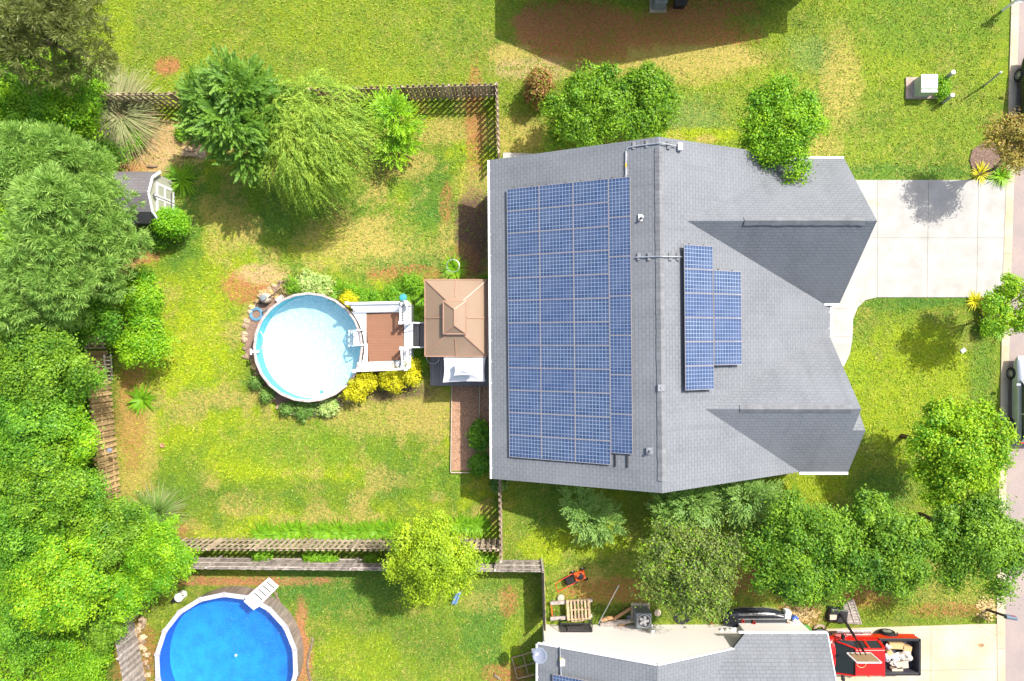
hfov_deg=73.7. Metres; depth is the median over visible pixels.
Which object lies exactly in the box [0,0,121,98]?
cedar tree
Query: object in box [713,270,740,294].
solar panel
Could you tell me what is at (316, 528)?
daylily
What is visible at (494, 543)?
fence
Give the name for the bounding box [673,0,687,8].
rubbish bin
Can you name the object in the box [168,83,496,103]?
fence
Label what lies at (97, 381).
broadleaf tree
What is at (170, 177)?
daylily
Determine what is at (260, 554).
weed bush
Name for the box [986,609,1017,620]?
mailbox
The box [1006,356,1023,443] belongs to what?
parked car
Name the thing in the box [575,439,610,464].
solar panel
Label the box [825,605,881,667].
basketball hoop
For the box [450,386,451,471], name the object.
edging timber
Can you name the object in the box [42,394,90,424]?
broadleaf tree
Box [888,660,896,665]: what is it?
rubbish bag
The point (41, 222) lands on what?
pine tree
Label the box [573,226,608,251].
solar panel
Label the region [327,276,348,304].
daylily
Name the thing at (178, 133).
shrub
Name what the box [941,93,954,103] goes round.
bollard
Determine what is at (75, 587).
broadleaf tree
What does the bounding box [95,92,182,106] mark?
fence
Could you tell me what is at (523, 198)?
solar panel
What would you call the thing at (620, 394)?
solar panel
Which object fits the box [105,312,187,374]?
bush
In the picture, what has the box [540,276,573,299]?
solar panel
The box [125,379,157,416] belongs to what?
daylily
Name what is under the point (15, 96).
broadleaf tree
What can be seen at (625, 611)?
plank
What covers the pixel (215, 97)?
cypress tree
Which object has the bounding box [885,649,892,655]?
cardboard box
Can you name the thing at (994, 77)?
bollard
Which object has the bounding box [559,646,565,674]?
roof conduit
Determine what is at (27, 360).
broadleaf tree
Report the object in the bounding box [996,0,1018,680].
sidewalk
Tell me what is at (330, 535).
daylily
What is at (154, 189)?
shed
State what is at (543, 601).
fence
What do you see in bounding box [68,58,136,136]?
ornamental grass
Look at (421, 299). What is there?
daylily
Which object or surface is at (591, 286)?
solar panel
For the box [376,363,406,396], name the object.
bush
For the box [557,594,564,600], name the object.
bucket
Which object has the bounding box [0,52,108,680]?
undergrowth
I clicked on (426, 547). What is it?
yellow green tree
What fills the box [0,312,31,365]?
broadleaf tree
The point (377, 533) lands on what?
daylily
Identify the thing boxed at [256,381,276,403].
shrub
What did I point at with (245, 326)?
edging stone
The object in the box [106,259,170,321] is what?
bush
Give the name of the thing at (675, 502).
conifer
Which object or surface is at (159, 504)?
ornamental grass
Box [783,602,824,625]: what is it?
gravel
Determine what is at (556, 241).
solar panel
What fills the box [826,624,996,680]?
neighbour driveway
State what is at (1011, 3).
mailbox
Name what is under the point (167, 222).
bush
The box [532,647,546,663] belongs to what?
satellite dish
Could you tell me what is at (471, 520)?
daylily
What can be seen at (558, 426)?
solar panel
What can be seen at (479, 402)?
edging timber
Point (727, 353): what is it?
solar panel
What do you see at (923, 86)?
utility box
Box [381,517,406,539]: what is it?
daylily
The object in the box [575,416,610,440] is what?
solar panel
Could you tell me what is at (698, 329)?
solar panel
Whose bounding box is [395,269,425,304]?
daylily
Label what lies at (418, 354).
daylily
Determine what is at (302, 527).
daylily
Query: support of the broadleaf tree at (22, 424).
on the lawn at (166, 152)
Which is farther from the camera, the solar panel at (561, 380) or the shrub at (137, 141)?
the shrub at (137, 141)
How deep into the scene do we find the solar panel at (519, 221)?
32.10 m
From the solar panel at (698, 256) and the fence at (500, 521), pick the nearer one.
the solar panel at (698, 256)
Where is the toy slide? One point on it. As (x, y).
(456, 598)
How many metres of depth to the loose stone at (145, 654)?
35.84 m
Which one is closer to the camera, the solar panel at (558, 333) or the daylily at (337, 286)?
the solar panel at (558, 333)
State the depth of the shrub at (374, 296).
35.38 m
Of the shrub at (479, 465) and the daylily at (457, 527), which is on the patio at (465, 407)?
the shrub at (479, 465)
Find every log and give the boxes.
[600,619,630,626]
[601,615,613,621]
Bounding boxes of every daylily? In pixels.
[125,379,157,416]
[162,157,198,200]
[164,173,183,187]
[246,520,270,543]
[256,518,279,543]
[266,520,290,543]
[277,518,300,541]
[289,517,310,539]
[306,520,330,545]
[317,519,338,542]
[326,514,348,541]
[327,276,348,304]
[337,523,358,543]
[345,521,368,539]
[352,280,366,299]
[357,519,377,545]
[366,516,387,539]
[374,518,394,542]
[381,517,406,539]
[385,275,420,307]
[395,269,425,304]
[412,286,423,305]
[414,300,423,321]
[414,346,429,372]
[416,307,423,321]
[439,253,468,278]
[442,514,462,535]
[451,511,469,538]
[459,515,481,539]
[465,510,489,536]
[470,513,495,540]
[479,270,487,278]
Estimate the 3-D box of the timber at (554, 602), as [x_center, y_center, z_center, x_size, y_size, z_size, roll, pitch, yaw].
[3.107,13.702,35.810,2.189,0.400,0.300,-4,90,0]
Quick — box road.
[1005,1,1023,680]
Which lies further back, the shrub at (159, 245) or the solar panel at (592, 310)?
the shrub at (159, 245)
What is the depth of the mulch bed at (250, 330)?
35.95 m
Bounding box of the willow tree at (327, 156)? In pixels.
[248,63,390,224]
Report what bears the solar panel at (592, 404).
attached to the mounting rail
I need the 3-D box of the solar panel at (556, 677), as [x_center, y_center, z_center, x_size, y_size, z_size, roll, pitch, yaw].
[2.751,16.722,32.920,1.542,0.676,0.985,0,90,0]
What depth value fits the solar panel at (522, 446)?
32.10 m
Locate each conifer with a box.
[556,485,628,548]
[644,486,728,536]
[714,478,789,541]
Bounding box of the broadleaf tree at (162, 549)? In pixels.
[117,512,201,601]
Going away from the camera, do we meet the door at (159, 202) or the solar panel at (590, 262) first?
the solar panel at (590, 262)
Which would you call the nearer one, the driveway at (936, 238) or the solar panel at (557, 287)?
the solar panel at (557, 287)
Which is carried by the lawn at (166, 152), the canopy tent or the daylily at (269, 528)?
the daylily at (269, 528)
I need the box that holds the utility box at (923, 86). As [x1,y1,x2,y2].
[905,74,938,98]
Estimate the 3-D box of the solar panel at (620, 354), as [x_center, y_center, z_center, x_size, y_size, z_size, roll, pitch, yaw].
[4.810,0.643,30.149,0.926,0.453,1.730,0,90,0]
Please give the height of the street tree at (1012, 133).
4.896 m
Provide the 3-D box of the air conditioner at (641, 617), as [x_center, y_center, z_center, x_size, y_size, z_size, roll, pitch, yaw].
[6.759,14.350,35.440,1.000,1.140,1.050,0,90,0]
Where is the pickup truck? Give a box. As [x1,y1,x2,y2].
[814,628,920,680]
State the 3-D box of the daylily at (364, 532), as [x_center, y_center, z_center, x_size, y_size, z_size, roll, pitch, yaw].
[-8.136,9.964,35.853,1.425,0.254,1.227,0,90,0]
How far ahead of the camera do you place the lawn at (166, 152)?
36.00 m
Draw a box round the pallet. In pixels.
[566,598,590,620]
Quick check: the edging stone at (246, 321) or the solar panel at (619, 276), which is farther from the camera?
the edging stone at (246, 321)
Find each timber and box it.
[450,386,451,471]
[479,386,479,419]
[550,598,591,604]
[550,614,592,620]
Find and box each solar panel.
[507,186,538,210]
[507,209,539,233]
[507,231,539,255]
[507,254,539,277]
[508,277,539,299]
[508,300,539,322]
[508,323,540,344]
[508,345,540,367]
[508,368,540,390]
[509,390,540,413]
[509,412,540,436]
[509,435,541,458]
[539,182,572,207]
[539,206,572,230]
[540,229,573,253]
[540,252,573,276]
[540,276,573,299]
[540,299,573,321]
[540,322,573,344]
[541,345,574,368]
[541,368,574,391]
[541,391,574,414]
[541,414,574,438]
[541,437,575,461]
[553,674,585,680]
[573,179,608,204]
[573,202,608,228]
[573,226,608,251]
[574,250,608,274]
[574,274,608,298]
[574,298,609,321]
[574,322,609,344]
[574,346,609,368]
[575,369,609,392]
[575,392,610,416]
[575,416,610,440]
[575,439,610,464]
[608,177,630,217]
[609,216,630,256]
[609,256,630,295]
[609,296,631,334]
[610,335,631,374]
[610,375,632,414]
[611,414,632,453]
[684,244,712,269]
[684,269,712,293]
[684,293,713,317]
[684,317,713,341]
[685,342,713,365]
[685,366,713,389]
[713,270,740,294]
[713,294,741,317]
[714,318,741,340]
[714,342,741,364]
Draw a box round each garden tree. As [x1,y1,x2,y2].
[538,56,640,151]
[616,57,689,140]
[733,67,832,185]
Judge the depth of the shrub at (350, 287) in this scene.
35.46 m
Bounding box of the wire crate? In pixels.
[559,618,592,631]
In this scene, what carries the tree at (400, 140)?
on the lawn at (166, 152)
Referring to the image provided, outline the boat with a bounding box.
[722,606,786,626]
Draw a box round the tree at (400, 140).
[360,83,426,171]
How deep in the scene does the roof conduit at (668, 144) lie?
29.76 m
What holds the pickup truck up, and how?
on the neighbour driveway at (964, 652)
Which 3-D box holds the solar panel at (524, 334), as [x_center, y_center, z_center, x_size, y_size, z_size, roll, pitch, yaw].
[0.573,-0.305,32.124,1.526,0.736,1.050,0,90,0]
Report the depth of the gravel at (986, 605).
35.95 m
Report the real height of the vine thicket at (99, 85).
3.072 m
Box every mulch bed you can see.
[245,282,368,412]
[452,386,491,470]
[969,140,1003,320]
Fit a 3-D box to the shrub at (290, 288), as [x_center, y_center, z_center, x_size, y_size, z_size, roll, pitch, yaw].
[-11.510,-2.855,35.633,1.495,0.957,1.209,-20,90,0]
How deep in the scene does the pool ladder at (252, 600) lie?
34.80 m
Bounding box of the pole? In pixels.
[598,585,618,623]
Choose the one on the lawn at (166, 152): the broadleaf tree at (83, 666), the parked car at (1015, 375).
the broadleaf tree at (83, 666)
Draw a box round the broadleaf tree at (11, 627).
[0,570,65,653]
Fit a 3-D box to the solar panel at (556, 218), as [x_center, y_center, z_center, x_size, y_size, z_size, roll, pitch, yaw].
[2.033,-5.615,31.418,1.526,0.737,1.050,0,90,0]
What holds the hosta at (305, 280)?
on the mulch bed at (250, 330)
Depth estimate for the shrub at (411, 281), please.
35.43 m
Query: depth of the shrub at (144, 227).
35.23 m
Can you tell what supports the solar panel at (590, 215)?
attached to the mounting rail
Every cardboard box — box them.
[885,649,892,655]
[887,641,903,648]
[889,666,902,670]
[895,659,908,667]
[902,644,911,651]
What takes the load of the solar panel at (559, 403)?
attached to the mounting rail
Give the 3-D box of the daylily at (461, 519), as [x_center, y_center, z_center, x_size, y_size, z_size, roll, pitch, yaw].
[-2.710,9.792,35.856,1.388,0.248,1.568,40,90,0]
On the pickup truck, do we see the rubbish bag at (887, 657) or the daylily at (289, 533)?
the rubbish bag at (887, 657)
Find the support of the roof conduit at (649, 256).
on the house at (781, 399)
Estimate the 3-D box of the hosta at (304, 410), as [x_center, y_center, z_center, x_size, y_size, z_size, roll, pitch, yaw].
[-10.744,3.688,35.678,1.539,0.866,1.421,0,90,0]
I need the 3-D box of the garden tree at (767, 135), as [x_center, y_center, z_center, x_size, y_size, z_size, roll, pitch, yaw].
[12.682,-9.780,33.172,5.171,5.861,4.568,42,90,0]
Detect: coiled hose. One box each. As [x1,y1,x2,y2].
[249,307,267,320]
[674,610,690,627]
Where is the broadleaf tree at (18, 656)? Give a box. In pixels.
[0,620,69,678]
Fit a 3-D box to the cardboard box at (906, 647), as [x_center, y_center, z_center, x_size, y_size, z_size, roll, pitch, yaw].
[20.279,15.799,35.140,0.450,0.280,0.250,11,90,0]
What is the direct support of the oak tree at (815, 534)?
on the lawn at (166, 152)
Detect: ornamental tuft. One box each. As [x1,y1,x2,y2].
[967,288,982,311]
[971,161,989,184]
[986,163,1014,189]
[991,328,1006,340]
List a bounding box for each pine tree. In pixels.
[0,117,118,210]
[0,159,155,286]
[0,239,138,337]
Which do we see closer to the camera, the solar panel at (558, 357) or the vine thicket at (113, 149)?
the solar panel at (558, 357)
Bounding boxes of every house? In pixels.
[488,137,876,492]
[536,620,836,680]
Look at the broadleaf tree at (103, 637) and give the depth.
33.10 m
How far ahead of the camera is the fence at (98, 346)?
35.07 m
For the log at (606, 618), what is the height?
0.280 m
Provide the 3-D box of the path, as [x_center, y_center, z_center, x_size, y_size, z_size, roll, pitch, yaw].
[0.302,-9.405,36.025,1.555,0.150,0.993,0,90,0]
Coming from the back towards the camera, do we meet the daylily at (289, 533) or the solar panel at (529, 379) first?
the daylily at (289, 533)
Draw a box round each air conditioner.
[631,603,651,627]
[649,0,667,12]
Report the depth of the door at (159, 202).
34.65 m
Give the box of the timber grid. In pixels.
[512,651,535,678]
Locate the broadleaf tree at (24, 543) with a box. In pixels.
[0,493,72,582]
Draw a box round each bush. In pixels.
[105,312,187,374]
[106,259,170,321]
[149,205,193,242]
[250,545,276,561]
[300,546,321,562]
[317,550,338,570]
[336,287,358,310]
[339,374,371,404]
[354,371,378,393]
[359,551,383,571]
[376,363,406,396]
[388,357,423,387]
[477,550,499,572]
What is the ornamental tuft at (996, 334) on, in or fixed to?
on the lawn at (166, 152)
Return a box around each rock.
[181,146,193,156]
[189,145,205,158]
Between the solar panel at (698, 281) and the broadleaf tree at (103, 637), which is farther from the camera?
the broadleaf tree at (103, 637)
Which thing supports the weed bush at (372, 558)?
on the lawn at (166, 152)
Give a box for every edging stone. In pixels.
[241,331,247,336]
[242,323,248,328]
[243,318,249,323]
[250,363,256,370]
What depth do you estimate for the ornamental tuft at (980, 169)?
35.89 m
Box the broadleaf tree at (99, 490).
[55,464,113,531]
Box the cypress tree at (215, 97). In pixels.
[172,42,300,187]
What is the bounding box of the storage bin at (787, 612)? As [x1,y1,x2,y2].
[782,608,791,618]
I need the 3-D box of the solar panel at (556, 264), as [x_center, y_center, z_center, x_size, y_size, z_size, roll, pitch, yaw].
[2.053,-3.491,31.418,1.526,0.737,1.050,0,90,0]
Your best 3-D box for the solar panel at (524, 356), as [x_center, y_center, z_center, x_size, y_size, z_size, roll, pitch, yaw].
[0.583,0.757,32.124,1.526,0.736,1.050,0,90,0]
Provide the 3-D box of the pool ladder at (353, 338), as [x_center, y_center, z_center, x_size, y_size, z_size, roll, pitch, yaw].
[-8.016,-0.144,34.896,1.202,1.627,0.928,0,90,0]
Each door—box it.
[156,182,174,203]
[156,197,174,211]
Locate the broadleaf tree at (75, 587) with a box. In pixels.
[0,524,118,643]
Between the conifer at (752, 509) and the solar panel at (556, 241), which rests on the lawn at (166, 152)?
the conifer at (752, 509)
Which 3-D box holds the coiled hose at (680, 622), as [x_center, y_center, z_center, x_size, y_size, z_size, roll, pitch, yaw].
[8.961,14.567,35.687,0.857,0.583,0.776,31,90,0]
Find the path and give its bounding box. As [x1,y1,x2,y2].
[503,152,532,157]
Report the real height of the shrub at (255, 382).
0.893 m
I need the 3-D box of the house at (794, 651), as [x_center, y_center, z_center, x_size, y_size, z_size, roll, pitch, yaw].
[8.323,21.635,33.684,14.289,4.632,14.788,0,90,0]
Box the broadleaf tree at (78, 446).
[44,404,105,469]
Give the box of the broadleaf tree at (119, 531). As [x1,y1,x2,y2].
[61,491,152,573]
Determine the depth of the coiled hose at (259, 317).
35.89 m
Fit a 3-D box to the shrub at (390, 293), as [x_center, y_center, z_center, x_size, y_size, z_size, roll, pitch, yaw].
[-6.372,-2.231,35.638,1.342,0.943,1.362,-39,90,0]
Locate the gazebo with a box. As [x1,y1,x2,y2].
[424,279,487,356]
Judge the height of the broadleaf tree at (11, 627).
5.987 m
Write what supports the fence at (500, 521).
on the lawn at (166, 152)
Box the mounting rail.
[513,175,627,467]
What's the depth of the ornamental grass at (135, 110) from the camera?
35.18 m
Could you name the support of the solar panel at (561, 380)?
attached to the mounting rail
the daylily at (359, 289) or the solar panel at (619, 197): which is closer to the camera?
the solar panel at (619, 197)
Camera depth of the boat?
35.63 m
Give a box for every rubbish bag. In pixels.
[885,653,890,661]
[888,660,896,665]
[890,652,899,660]
[897,651,912,661]
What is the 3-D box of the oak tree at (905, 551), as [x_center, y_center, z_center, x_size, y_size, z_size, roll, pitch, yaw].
[16.969,9.722,33.072,5.209,6.064,5.259,33,90,0]
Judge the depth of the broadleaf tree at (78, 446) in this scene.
31.08 m
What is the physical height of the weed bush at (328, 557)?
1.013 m
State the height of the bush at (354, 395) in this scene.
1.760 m
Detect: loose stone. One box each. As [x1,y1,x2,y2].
[140,618,146,624]
[142,652,149,656]
[144,672,150,676]
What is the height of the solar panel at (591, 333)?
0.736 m
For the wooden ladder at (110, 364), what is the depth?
34.72 m
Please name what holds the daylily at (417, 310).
on the lawn at (166, 152)
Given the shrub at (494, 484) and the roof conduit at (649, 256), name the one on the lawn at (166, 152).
the shrub at (494, 484)
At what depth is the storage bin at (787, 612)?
35.55 m
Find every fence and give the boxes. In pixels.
[80,253,107,348]
[84,351,120,502]
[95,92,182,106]
[114,610,145,680]
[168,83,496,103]
[180,537,499,551]
[185,555,543,571]
[495,82,499,158]
[498,479,502,562]
[542,572,545,632]
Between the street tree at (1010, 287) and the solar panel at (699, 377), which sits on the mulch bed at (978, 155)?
the street tree at (1010, 287)
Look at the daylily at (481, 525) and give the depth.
35.82 m
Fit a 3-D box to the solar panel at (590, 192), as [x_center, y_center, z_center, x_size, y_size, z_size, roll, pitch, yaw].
[3.533,-6.676,30.713,1.526,0.736,1.050,0,90,0]
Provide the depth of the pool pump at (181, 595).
35.54 m
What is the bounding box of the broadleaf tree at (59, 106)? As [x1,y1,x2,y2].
[2,71,108,146]
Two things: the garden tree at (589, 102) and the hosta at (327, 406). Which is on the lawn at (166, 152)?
the garden tree at (589, 102)
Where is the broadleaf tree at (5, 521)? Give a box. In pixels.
[0,471,40,544]
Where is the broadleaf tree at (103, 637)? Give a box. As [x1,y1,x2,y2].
[75,602,131,657]
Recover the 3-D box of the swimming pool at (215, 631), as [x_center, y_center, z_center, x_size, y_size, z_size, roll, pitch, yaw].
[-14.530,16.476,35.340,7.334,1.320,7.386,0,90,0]
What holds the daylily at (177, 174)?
on the lawn at (166, 152)
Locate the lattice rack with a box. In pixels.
[842,599,861,623]
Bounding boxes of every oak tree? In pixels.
[733,485,868,611]
[838,483,948,612]
[917,486,1023,613]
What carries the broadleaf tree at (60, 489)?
on the lawn at (166, 152)
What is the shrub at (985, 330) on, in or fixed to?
on the lawn at (166, 152)
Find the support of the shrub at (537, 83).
on the lawn at (166, 152)
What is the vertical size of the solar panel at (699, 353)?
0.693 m
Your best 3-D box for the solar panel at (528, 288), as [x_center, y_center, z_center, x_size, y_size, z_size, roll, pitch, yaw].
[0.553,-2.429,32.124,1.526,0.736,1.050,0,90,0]
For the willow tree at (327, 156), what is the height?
5.767 m
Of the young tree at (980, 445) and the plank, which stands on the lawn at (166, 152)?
the young tree at (980, 445)
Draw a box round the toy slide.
[451,590,460,604]
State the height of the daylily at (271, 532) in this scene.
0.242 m
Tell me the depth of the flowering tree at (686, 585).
31.26 m
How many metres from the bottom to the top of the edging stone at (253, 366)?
0.255 m
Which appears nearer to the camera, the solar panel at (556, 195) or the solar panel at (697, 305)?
the solar panel at (697, 305)
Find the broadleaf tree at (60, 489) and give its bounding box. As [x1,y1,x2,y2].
[0,435,95,534]
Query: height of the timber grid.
0.080 m
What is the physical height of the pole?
1.046 m
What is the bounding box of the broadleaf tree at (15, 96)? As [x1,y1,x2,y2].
[0,64,50,134]
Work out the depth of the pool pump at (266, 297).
35.48 m
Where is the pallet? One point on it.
(587, 611)
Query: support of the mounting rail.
attached to the house at (781, 399)
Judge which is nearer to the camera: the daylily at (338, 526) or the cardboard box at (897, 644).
the cardboard box at (897, 644)
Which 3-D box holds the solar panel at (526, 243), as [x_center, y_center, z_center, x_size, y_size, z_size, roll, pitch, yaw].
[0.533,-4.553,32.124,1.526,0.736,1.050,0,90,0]
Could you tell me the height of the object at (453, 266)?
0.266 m
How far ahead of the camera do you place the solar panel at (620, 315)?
30.13 m
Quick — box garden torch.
[399,294,406,300]
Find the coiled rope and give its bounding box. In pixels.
[813,624,825,629]
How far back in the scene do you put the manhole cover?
35.93 m
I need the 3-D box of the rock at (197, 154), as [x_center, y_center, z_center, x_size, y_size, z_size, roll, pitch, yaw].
[-16.608,-9.943,35.946,1.057,0.377,0.776,0,90,0]
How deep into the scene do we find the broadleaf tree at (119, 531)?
31.06 m
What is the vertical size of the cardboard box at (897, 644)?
0.280 m
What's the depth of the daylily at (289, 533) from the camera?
35.84 m
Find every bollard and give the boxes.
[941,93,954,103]
[943,70,955,78]
[983,71,1001,86]
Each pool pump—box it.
[171,590,186,603]
[253,289,286,311]
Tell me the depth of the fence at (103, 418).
35.19 m
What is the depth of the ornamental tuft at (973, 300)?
35.88 m
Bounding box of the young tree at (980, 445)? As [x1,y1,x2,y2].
[892,393,1023,509]
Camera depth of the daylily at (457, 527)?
35.84 m
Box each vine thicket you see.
[71,58,114,119]
[79,133,138,171]
[125,498,164,534]
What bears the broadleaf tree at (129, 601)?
on the lawn at (166, 152)
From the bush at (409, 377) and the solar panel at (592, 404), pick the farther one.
the bush at (409, 377)
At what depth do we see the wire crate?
35.29 m
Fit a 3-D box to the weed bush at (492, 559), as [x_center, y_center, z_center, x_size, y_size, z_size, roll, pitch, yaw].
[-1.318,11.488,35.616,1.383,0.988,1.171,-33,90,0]
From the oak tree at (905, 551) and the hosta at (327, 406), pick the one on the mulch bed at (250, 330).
the hosta at (327, 406)
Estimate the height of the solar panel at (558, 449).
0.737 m
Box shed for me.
[98,170,174,225]
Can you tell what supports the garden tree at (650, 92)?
on the lawn at (166, 152)
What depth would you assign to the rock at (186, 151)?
35.84 m
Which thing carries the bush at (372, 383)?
on the lawn at (166, 152)
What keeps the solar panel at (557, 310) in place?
attached to the mounting rail
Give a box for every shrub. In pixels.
[114,117,151,153]
[134,223,159,250]
[150,229,169,254]
[171,125,184,140]
[247,374,265,390]
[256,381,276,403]
[277,400,298,419]
[280,273,304,297]
[335,279,359,300]
[356,288,371,301]
[366,288,383,301]
[380,285,400,301]
[397,270,423,296]
[465,414,489,451]
[467,451,489,480]
[489,479,507,493]
[521,65,556,110]
[933,73,952,104]
[974,314,1004,338]
[976,291,1001,317]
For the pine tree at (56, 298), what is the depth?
28.78 m
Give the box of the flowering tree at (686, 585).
[629,507,747,630]
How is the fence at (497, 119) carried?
on the lawn at (166, 152)
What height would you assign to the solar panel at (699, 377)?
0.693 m
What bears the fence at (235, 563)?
on the lawn at (166, 152)
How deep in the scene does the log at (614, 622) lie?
35.68 m
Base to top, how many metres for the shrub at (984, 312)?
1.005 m
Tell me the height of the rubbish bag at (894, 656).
0.560 m
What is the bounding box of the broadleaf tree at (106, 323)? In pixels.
[60,287,127,351]
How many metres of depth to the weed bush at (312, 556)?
35.35 m
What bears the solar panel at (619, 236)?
attached to the mounting rail
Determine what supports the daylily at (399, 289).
on the lawn at (166, 152)
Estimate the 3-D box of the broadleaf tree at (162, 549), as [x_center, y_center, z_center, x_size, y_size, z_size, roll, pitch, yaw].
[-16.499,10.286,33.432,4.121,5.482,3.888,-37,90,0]
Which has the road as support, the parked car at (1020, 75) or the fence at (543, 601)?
the parked car at (1020, 75)
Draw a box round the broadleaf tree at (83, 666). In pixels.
[46,622,116,680]
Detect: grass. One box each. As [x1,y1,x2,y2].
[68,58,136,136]
[80,65,173,169]
[128,479,190,534]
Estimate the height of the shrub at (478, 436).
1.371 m
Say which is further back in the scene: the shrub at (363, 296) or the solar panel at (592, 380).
the shrub at (363, 296)
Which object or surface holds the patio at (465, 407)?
on the lawn at (166, 152)
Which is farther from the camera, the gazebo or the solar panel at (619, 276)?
the gazebo
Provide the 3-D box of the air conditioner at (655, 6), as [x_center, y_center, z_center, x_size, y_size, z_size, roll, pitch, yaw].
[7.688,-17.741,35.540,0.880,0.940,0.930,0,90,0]
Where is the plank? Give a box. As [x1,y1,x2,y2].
[610,607,631,620]
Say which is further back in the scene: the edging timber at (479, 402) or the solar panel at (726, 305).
the edging timber at (479, 402)
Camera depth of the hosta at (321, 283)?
35.49 m
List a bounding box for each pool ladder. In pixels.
[244,578,277,609]
[347,329,365,346]
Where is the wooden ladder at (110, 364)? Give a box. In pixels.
[103,355,112,380]
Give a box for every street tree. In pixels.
[977,108,1023,175]
[977,269,1023,337]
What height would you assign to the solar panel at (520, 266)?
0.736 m
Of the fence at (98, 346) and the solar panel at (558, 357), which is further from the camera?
the fence at (98, 346)
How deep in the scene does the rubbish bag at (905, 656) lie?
34.93 m
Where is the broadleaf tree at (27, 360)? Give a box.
[0,316,99,415]
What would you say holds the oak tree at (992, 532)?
on the lawn at (166, 152)
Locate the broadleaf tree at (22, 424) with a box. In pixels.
[0,379,76,472]
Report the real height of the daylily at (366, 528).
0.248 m
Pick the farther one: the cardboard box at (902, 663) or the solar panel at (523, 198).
the cardboard box at (902, 663)
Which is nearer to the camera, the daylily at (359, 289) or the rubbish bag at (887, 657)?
the rubbish bag at (887, 657)
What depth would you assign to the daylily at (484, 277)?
35.84 m
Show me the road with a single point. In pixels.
(1014, 650)
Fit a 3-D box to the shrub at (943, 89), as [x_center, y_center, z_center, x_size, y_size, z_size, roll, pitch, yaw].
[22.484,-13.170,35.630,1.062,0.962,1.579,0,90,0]
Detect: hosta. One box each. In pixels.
[290,266,317,293]
[292,400,319,423]
[309,273,336,295]
[314,395,342,417]
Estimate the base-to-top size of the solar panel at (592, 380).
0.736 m
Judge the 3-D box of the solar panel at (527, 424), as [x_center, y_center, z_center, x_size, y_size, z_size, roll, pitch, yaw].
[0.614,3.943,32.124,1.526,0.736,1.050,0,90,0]
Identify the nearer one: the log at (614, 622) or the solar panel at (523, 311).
the solar panel at (523, 311)
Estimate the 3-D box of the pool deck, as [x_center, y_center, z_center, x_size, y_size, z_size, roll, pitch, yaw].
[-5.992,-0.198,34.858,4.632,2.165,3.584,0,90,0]
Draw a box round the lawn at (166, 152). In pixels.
[0,0,1010,680]
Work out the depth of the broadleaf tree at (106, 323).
32.37 m
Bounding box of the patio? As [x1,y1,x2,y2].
[430,288,490,385]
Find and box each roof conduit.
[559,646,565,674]
[625,140,682,176]
[636,253,682,260]
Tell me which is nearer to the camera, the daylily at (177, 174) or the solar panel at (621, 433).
the solar panel at (621, 433)
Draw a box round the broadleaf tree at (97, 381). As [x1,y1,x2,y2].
[48,345,119,415]
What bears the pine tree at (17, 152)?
on the lawn at (166, 152)
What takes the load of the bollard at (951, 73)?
on the lawn at (166, 152)
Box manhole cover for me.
[654,609,660,615]
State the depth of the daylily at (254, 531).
35.85 m
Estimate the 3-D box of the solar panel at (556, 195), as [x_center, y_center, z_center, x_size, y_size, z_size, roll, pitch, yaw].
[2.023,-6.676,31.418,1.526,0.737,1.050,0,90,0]
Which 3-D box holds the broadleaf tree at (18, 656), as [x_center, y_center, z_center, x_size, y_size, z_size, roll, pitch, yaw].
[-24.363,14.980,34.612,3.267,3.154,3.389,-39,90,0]
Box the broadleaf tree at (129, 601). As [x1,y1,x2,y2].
[92,558,159,631]
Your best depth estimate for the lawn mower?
35.66 m
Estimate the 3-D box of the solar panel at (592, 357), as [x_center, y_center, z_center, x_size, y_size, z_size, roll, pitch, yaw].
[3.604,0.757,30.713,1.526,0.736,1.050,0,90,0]
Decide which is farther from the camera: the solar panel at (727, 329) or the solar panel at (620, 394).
the solar panel at (727, 329)
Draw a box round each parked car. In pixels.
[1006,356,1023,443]
[1014,58,1023,123]
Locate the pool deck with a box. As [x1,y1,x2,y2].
[345,300,423,372]
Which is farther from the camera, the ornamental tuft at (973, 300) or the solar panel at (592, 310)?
the ornamental tuft at (973, 300)
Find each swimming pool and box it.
[154,586,303,680]
[250,292,366,401]
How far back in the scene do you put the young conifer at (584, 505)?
33.82 m
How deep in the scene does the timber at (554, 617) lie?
35.61 m
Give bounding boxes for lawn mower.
[555,567,587,591]
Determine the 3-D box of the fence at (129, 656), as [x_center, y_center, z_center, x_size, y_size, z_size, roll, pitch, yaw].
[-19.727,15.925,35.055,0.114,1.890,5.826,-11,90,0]
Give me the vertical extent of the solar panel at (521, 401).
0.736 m
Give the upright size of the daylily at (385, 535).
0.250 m
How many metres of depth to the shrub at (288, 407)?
35.46 m
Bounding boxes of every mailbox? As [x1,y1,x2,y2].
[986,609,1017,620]
[1001,0,1023,11]
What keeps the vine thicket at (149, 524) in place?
on the lawn at (166, 152)
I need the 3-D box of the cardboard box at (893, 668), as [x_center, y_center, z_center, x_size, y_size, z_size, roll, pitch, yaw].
[19.773,16.895,35.140,0.550,0.280,0.200,-11,90,0]
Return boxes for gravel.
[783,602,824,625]
[976,593,996,622]
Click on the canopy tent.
(456, 369)
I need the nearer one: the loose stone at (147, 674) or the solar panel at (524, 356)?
the solar panel at (524, 356)
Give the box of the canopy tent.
[443,357,485,381]
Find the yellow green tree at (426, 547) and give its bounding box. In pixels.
[377,505,492,609]
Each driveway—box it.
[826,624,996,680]
[830,180,1005,365]
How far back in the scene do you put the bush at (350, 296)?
35.18 m

